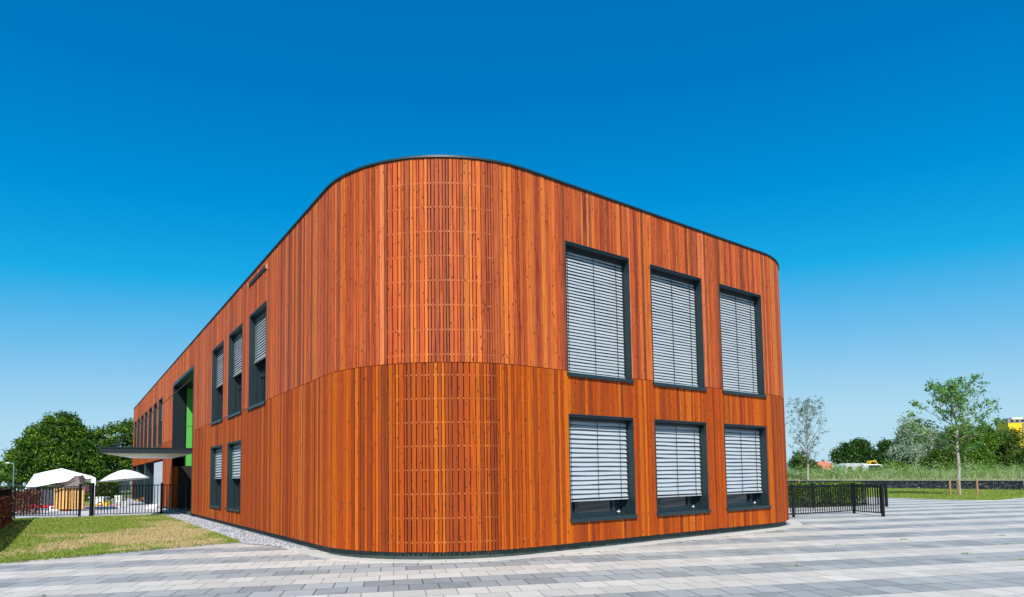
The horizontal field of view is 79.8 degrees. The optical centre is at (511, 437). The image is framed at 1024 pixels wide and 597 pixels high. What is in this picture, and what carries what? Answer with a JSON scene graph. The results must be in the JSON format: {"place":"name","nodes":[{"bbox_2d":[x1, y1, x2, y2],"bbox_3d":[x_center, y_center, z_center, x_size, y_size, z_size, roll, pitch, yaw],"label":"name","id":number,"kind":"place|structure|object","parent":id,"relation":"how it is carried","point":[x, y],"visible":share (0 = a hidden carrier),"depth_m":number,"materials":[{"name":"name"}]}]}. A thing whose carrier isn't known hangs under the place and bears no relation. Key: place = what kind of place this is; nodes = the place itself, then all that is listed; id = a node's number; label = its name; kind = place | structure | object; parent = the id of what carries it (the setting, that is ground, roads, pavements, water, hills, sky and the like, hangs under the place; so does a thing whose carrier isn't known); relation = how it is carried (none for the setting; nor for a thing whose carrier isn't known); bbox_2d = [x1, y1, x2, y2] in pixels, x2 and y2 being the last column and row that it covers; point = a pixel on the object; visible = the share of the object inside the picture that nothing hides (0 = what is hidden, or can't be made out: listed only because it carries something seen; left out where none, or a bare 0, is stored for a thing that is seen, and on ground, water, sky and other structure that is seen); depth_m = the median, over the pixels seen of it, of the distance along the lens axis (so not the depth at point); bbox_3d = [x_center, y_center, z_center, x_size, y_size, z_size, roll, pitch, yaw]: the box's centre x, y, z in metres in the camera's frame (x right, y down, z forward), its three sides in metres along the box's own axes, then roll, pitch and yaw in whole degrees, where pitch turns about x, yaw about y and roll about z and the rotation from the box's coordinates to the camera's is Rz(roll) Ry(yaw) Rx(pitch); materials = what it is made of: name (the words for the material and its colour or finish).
{"place":"outdoors","nodes":[
{"label":"outdoors","id":0,"kind":"place"},
{"bbox_2d":[1,481,28,490],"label":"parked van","id":1,"kind":"object","parent":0,"point":[15,484],"visible":0.03,"depth_m":96.94,"materials":[{"name":"paint"}]},
{"bbox_2d":[22,498,125,505],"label":"playground lawn","id":2,"kind":"structure","parent":0,"point":[86,502],"depth_m":50.01,"materials":[{"name":"green plant"}]},
{"bbox_2d":[6,462,14,491],"bbox_3d":[-50.800,4.375,61.894,0.879,3.780,0.400,-1,-4,0],"label":"street lamp","id":3,"kind":"object","parent":2,"relation":"on","point":[13,471],"visible":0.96,"depth_m":61.90,"materials":[{"name":"grey metal"}]},
{"bbox_2d":[0,484,89,502],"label":"hedge","id":4,"kind":"object","parent":2,"relation":"on","point":[86,495],"visible":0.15,"depth_m":48.37,"materials":[{"name":"green plant"}]},
{"bbox_2d":[88,497,108,504],"bbox_3d":[-29.565,4.533,43.828,1.100,0.560,0.700,-1,-4,0],"label":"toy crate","id":5,"kind":"object","parent":2,"relation":"on","point":[96,501],"visible":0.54,"depth_m":43.53,"materials":[{"name":"white plastic"}]},
{"bbox_2d":[84,481,120,500],"bbox_3d":[-36.702,4.701,53.761,1.382,1.815,4.118,-3,-4,32],"label":"hedge","id":6,"kind":"object","parent":2,"relation":"on","point":[106,487],"visible":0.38,"depth_m":54.22,"materials":[{"name":"green plant"}]},
{"bbox_2d":[12,498,182,517],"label":"playground paving","id":7,"kind":"structure","parent":0,"point":[85,512],"depth_m":33.05,"materials":[{"name":"grey concrete"}]},
{"bbox_2d":[12,490,41,514],"bbox_3d":[-24.939,3.305,31.184,1.589,1.307,0.953,0,-4,-20],"label":"hedge","id":8,"kind":"object","parent":7,"relation":"on","point":[22,498],"visible":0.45,"depth_m":31.08,"materials":[{"name":"red plant"}]},
{"bbox_2d":[40,490,53,505],"bbox_3d":[-27.569,3.636,36.393,0.940,1.050,0.050,-1,-4,0],"label":"plank screen","id":9,"kind":"object","parent":7,"relation":"on","point":[47,498],"visible":0.35,"depth_m":36.38,"materials":[{"name":"grey wood"}]},
{"bbox_2d":[13,484,81,518],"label":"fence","id":10,"kind":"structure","parent":7,"relation":"on","point":[79,500],"depth_m":28.14,"materials":[{"name":"black metal"}]},
{"bbox_2d":[34,505,69,510],"bbox_3d":[-26.135,4.001,34.805,2.350,0.419,0.440,-1,-4,3],"label":"red cloth","id":11,"kind":"object","parent":7,"relation":"on","point":[52,507],"visible":0.35,"depth_m":34.75,"materials":[{"name":"red fabric"}]},
{"bbox_2d":[25,468,95,501],"bbox_3d":[-26.719,3.053,36.154,3.268,2.460,6.827,2,-5,-36],"label":"party tent","id":12,"kind":"object","parent":7,"relation":"on","point":[68,477],"visible":0.98,"depth_m":34.99,"materials":[{"name":"white fabric"}]},
{"bbox_2d":[25,488,39,506],"bbox_3d":[-28.836,3.635,36.872,1.032,1.250,0.156,-1,-4,0],"label":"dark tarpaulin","id":13,"kind":"object","parent":12,"relation":"hanging from","point":[38,489],"visible":0.2,"depth_m":36.89,"materials":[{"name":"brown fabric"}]},
{"bbox_2d":[49,506,84,510],"bbox_3d":[-25.244,4.024,34.739,2.000,0.260,0.100,-1,-4,0],"label":"barrier","id":14,"kind":"object","parent":7,"relation":"on","point":[62,510],"visible":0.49,"depth_m":34.68,"materials":[{"name":"white plastic"}]},
{"bbox_2d":[54,488,84,508],"bbox_3d":[-24.855,3.371,34.382,1.633,1.306,0.173,-1,-4,0],"label":"plank screen","id":15,"kind":"object","parent":7,"relation":"on","point":[82,497],"visible":0.56,"depth_m":34.33,"materials":[{"name":"brown wood"}]},
{"bbox_2d":[111,495,121,507],"bbox_3d":[-24.124,3.936,37.348,0.457,0.777,0.440,0,-4,-15],"label":"plastic chair","id":16,"kind":"object","parent":7,"relation":"on","point":[116,500],"visible":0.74,"depth_m":37.50,"materials":[{"name":"white plastic"}]},
{"bbox_2d":[99,470,148,504],"bbox_3d":[-26.467,3.422,41.892,2.940,2.450,2.940,-6,-4,0],"label":"parasol","id":17,"kind":"object","parent":7,"relation":"on","point":[124,475],"visible":0.87,"depth_m":41.45,"materials":[{"name":"white fabric"}]},
{"bbox_2d":[89,482,188,516],"bbox_3d":[-17.561,2.901,28.872,4.153,1.575,0.177,0,-4,-14],"label":"garden fence","id":18,"kind":"object","parent":7,"relation":"on","point":[92,503],"visible":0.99,"depth_m":28.86,"materials":[{"name":"black metal"}]},
{"bbox_2d":[146,504,159,508],"bbox_3d":[-20.997,4.054,35.885,0.750,0.260,0.500,-1,-4,0],"label":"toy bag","id":19,"kind":"object","parent":7,"relation":"on","point":[153,506],"visible":0.65,"depth_m":35.64,"materials":[{"name":"white plastic"}]},
{"bbox_2d":[85,479,131,489],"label":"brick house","id":20,"kind":"structure","parent":0,"point":[128,483],"depth_m":119.31,"materials":[{"name":"grey brick"}]},
{"bbox_2d":[0,513,239,562],"bbox_3d":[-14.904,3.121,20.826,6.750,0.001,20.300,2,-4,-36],"label":"lawn","id":21,"kind":"structure","parent":0,"point":[103,539],"depth_m":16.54,"materials":[{"name":"plant"}]},
{"bbox_2d":[0,487,11,496],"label":"boundary fence","id":22,"kind":"object","parent":21,"relation":"on","point":[6,491],"visible":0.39,"depth_m":25.41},
{"bbox_2d":[0,495,15,528],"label":"hedge","id":23,"kind":"object","parent":21,"relation":"on","point":[7,503],"visible":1,"depth_m":22.57,"materials":[{"name":"red plant"}]},
{"bbox_2d":[44,470,962,498],"bbox_3d":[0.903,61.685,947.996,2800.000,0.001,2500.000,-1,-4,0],"label":"ground","id":24,"kind":"structure","parent":0,"point":[129,492],"depth_m":91.03,"materials":[{"name":"soil"}]},
{"bbox_2d":[0,409,114,489],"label":"broadleaf tree","id":25,"kind":"object","parent":24,"relation":"on","point":[66,440],"visible":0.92,"depth_m":74.09,"materials":[{"name":"green plant"}]},
{"bbox_2d":[90,418,133,493],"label":"broadleaf tree","id":26,"kind":"object","parent":24,"relation":"on","point":[124,427],"visible":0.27,"depth_m":82.32,"materials":[{"name":"green plant"}]},
{"bbox_2d":[0,497,1023,596],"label":"paved square","id":27,"kind":"structure","parent":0,"point":[880,558],"depth_m":10.59,"materials":[{"name":"concrete"}]},
{"bbox_2d":[0,515,238,563],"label":"lawn edging","id":28,"kind":"object","parent":27,"relation":"on","point":[111,553],"visible":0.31,"depth_m":13.63,"materials":[{"name":"grey concrete"}]},
{"bbox_2d":[167,514,317,549],"bbox_3d":[-10.256,3.086,21.224,1.150,0.001,19.900,2,-4,-36],"label":"gravel strip","id":29,"kind":"object","parent":27,"relation":"on","point":[253,533],"visible":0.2,"depth_m":17.84,"materials":[{"name":"grey gravel"}]},
{"bbox_2d":[98,155,788,559],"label":"school building","id":30,"kind":"structure","parent":27,"relation":"on","point":[426,357],"depth_m":13.79,"materials":[{"name":"wood"},{"name":"metal"},{"name":"dark glass"}]},
{"bbox_2d":[134,420,136,446],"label":"window","id":31,"kind":"structure","parent":30,"relation":"in","point":[135,430],"depth_m":53.20,"materials":[{"name":"glass"}]},
{"bbox_2d":[137,418,139,446],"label":"window","id":32,"kind":"structure","parent":30,"relation":"in","point":[138,427],"depth_m":50.80,"materials":[{"name":"glass"}]},
{"bbox_2d":[140,414,143,446],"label":"window","id":33,"kind":"structure","parent":30,"relation":"in","point":[142,417],"depth_m":48.42,"materials":[{"name":"glass"}]},
{"bbox_2d":[144,410,147,446],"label":"window","id":34,"kind":"structure","parent":30,"relation":"in","point":[146,413],"depth_m":46.02,"materials":[{"name":"glass"}]},
{"bbox_2d":[148,407,151,446],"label":"window","id":35,"kind":"structure","parent":30,"relation":"in","point":[150,409],"depth_m":43.60,"materials":[{"name":"glass"}]},
{"bbox_2d":[153,402,156,446],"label":"window","id":36,"kind":"structure","parent":30,"relation":"in","point":[155,405],"depth_m":41.23,"materials":[{"name":"glass"}]},
{"bbox_2d":[157,396,162,446],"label":"window","id":37,"kind":"structure","parent":30,"relation":"in","point":[160,413],"depth_m":38.82,"materials":[{"name":"glass"}]},
{"bbox_2d":[209,444,221,508],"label":"window","id":38,"kind":"structure","parent":30,"relation":"in","point":[216,451],"depth_m":24.06,"materials":[{"name":"metal"}]},
{"bbox_2d":[210,340,223,424],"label":"window","id":39,"kind":"structure","parent":30,"relation":"in","point":[218,352],"depth_m":24.30,"materials":[{"name":"metal"}]},
{"bbox_2d":[225,440,240,511],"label":"window","id":40,"kind":"structure","parent":30,"relation":"in","point":[233,448],"depth_m":21.51,"materials":[{"name":"metal"}]},
{"bbox_2d":[226,322,242,418],"bbox_3d":[-9.300,-2.216,20.982,0.452,2.997,2.148,2,-4,-36],"label":"window","id":41,"kind":"structure","parent":30,"relation":"in","point":[236,337],"depth_m":21.75,"materials":[{"name":"metal"}]},
{"bbox_2d":[247,300,266,409],"bbox_3d":[-7.520,-2.398,18.523,0.452,2.997,2.094,2,-4,-36],"label":"window","id":42,"kind":"structure","parent":30,"relation":"in","point":[258,319],"depth_m":19.25,"materials":[{"name":"metal"}]},
{"bbox_2d":[565,240,633,382],"bbox_3d":[1.896,-2.799,14.111,2.050,3.013,0.452,2,-4,-36],"label":"window","id":43,"kind":"structure","parent":30,"relation":"in","point":[598,316],"depth_m":14.22,"materials":[{"name":"metal"}]},
{"bbox_2d":[568,414,637,522],"bbox_3d":[1.947,0.692,13.890,2.050,2.343,0.452,2,-4,-36],"label":"window","id":44,"kind":"structure","parent":30,"relation":"in","point":[601,448],"depth_m":14.00,"materials":[{"name":"metal"}]},
{"bbox_2d":[650,264,706,390],"bbox_3d":[4.126,-2.730,15.720,2.035,3.013,0.452,2,-4,-36],"label":"window","id":45,"kind":"structure","parent":30,"relation":"in","point":[676,297],"depth_m":15.88,"materials":[{"name":"metal"}]},
{"bbox_2d":[654,419,710,515],"bbox_3d":[4.177,0.761,15.498,2.035,2.343,0.452,2,-4,-36],"label":"window","id":46,"kind":"structure","parent":30,"relation":"in","point":[681,461],"depth_m":15.64,"materials":[{"name":"metal"}]},
{"bbox_2d":[719,284,766,397],"bbox_3d":[6.368,-2.660,17.337,2.035,3.013,0.452,2,-4,-36],"label":"window","id":47,"kind":"structure","parent":30,"relation":"in","point":[742,358],"depth_m":17.54,"materials":[{"name":"metal"}]},
{"bbox_2d":[724,424,770,510],"bbox_3d":[6.419,0.831,17.116,2.035,2.343,0.452,2,-4,-36],"label":"window","id":48,"kind":"structure","parent":30,"relation":"in","point":[746,458],"depth_m":17.30,"materials":[{"name":"metal"}]},
{"bbox_2d":[279,520,801,562],"bbox_3d":[-5.649,3.476,28.262,15.830,0.022,33.576,2,-4,-36],"label":"kerb border","id":49,"kind":"object","parent":27,"relation":"on","point":[793,524],"visible":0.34,"depth_m":12.79,"materials":[{"name":"concrete"}]},
{"bbox_2d":[787,481,867,506],"bbox_3d":[12.144,2.577,27.781,8.420,1.226,0.982,0,-4,-10],"label":"hedge","id":50,"kind":"object","parent":27,"relation":"on","point":[825,483],"visible":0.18,"depth_m":27.89,"materials":[{"name":"green plant"}]},
{"bbox_2d":[788,483,884,516],"bbox_3d":[10.977,2.266,22.206,4.118,1.165,1.820,-1,-4,-3],"label":"bar fence","id":51,"kind":"object","parent":27,"relation":"on","point":[853,499],"visible":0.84,"depth_m":22.25,"materials":[{"name":"black metal"}]},
{"bbox_2d":[787,480,1023,489],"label":"gabion wall","id":52,"kind":"structure","parent":27,"relation":"on","point":[982,484],"depth_m":50.60,"materials":[{"name":"stone"}]},
{"bbox_2d":[863,497,1023,500],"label":"lawn kerb","id":53,"kind":"structure","parent":27,"relation":"on","point":[957,500],"depth_m":32.17,"materials":[{"name":"grey concrete"}]},
{"bbox_2d":[0,0,1023,471],"label":"sky","id":54,"kind":"structure","parent":0,"point":[154,153],"materials":[{"name":"blue"}]},
{"bbox_2d":[791,478,1004,479],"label":"meadow","id":55,"kind":"structure","parent":0,"point":[935,479],"depth_m":51.62,"materials":[{"name":"plant"}]},
{"bbox_2d":[787,450,822,472],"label":"dark tree","id":56,"kind":"object","parent":55,"relation":"on","point":[795,461],"visible":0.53,"depth_m":98.86,"materials":[{"name":"green plant"}]},
{"bbox_2d":[785,396,829,479],"bbox_3d":[30.385,0.409,62.786,4.958,9.579,4.040,-1,-4,0],"label":"young tree","id":57,"kind":"object","parent":55,"relation":"on","point":[806,405],"visible":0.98,"depth_m":62.66,"materials":[{"name":"green plant"}]},
{"bbox_2d":[817,460,830,467],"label":"red roof house","id":58,"kind":"structure","parent":55,"relation":"on","point":[823,462],"depth_m":187.32,"materials":[{"name":"orange tile"}]},
{"bbox_2d":[820,463,833,471],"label":"red roof house","id":59,"kind":"structure","parent":55,"relation":"on","point":[826,467],"depth_m":179.21,"materials":[{"name":"orange tile"}]},
{"bbox_2d":[823,440,866,466],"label":"dark tree","id":60,"kind":"object","parent":55,"relation":"on","point":[845,452],"visible":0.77,"depth_m":123.56,"materials":[{"name":"green plant"}]},
{"bbox_2d":[838,463,866,470],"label":"caravan","id":61,"kind":"object","parent":55,"relation":"on","point":[848,465],"visible":0.16,"depth_m":110.76,"materials":[{"name":"white paint"}]},
{"bbox_2d":[846,437,880,462],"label":"dark tree","id":62,"kind":"object","parent":55,"relation":"on","point":[866,448],"visible":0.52,"depth_m":124.10,"materials":[{"name":"green plant"}]},
{"bbox_2d":[858,460,877,470],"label":"excavator","id":63,"kind":"object","parent":55,"relation":"on","point":[872,462],"visible":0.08,"depth_m":105.24,"materials":[{"name":"yellow metal"}]},
{"bbox_2d":[861,464,881,471],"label":"parked van","id":64,"kind":"object","parent":55,"relation":"on","point":[870,466],"visible":0.09,"depth_m":103.38,"materials":[{"name":"white paint"}]},
{"bbox_2d":[872,437,894,464],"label":"dark tree","id":65,"kind":"object","parent":55,"relation":"on","point":[883,445],"visible":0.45,"depth_m":123.25,"materials":[{"name":"green plant"}]},
{"bbox_2d":[882,460,910,469],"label":"bushy tree","id":66,"kind":"object","parent":55,"relation":"on","point":[900,463],"visible":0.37,"depth_m":91.56,"materials":[{"name":"green plant"}]},
{"bbox_2d":[787,450,1023,478],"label":"meadow shrubs","id":67,"kind":"object","parent":55,"relation":"on","point":[837,470],"visible":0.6,"depth_m":64.04,"materials":[{"name":"green plant"}]},
{"bbox_2d":[787,467,1023,479],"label":"tall grass","id":68,"kind":"structure","parent":55,"relation":"on","point":[1010,475],"depth_m":55.45,"materials":[{"name":"green plant"}]},
{"bbox_2d":[884,442,931,472],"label":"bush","id":69,"kind":"object","parent":55,"relation":"on","point":[906,454],"visible":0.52,"depth_m":97.02,"materials":[{"name":"green plant"}]},
{"bbox_2d":[887,415,935,454],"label":"willow tree","id":70,"kind":"object","parent":55,"relation":"on","point":[903,436],"visible":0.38,"depth_m":110.94,"materials":[{"name":"green plant"}]},
{"bbox_2d":[929,428,948,448],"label":"willow tree","id":71,"kind":"object","parent":55,"relation":"on","point":[941,442],"visible":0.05,"depth_m":113.05,"materials":[{"name":"green plant"}]},
{"bbox_2d":[912,444,974,470],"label":"bushy tree","id":72,"kind":"object","parent":55,"relation":"on","point":[938,454],"visible":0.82,"depth_m":88.17,"materials":[{"name":"green plant"}]},
{"bbox_2d":[944,421,1006,468],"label":"bushy tree","id":73,"kind":"object","parent":55,"relation":"on","point":[990,437],"visible":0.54,"depth_m":92.25,"materials":[{"name":"green plant"}]},
{"bbox_2d":[986,427,1023,469],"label":"bushy tree","id":74,"kind":"object","parent":55,"relation":"on","point":[1011,444],"visible":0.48,"depth_m":95.07,"materials":[{"name":"green plant"}]},
{"bbox_2d":[996,417,1023,447],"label":"yellow building","id":75,"kind":"structure","parent":55,"relation":"on","point":[1015,422],"depth_m":187.82,"materials":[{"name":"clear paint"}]},
{"bbox_2d":[1012,443,1023,467],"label":"bushy tree","id":76,"kind":"object","parent":55,"relation":"on","point":[1022,457],"visible":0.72,"depth_m":90.32,"materials":[{"name":"green plant"}]},
{"bbox_2d":[788,488,1023,499],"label":"lawn","id":77,"kind":"structure","parent":0,"point":[949,495],"depth_m":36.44,"materials":[{"name":"green plant"}]},
{"bbox_2d":[903,373,1006,494],"bbox_3d":[27.606,-0.151,38.031,5.762,7.656,4.966,-1,-4,0],"label":"young tree","id":78,"kind":"object","parent":77,"relation":"on","point":[957,399],"visible":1,"depth_m":37.89,"materials":[{"name":"green plant"}]},
{"bbox_2d":[949,480,978,494],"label":"tree stakes","id":79,"kind":"object","parent":77,"relation":"on","point":[958,484],"visible":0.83,"depth_m":37.45,"materials":[{"name":"beige wood"}]}
]}

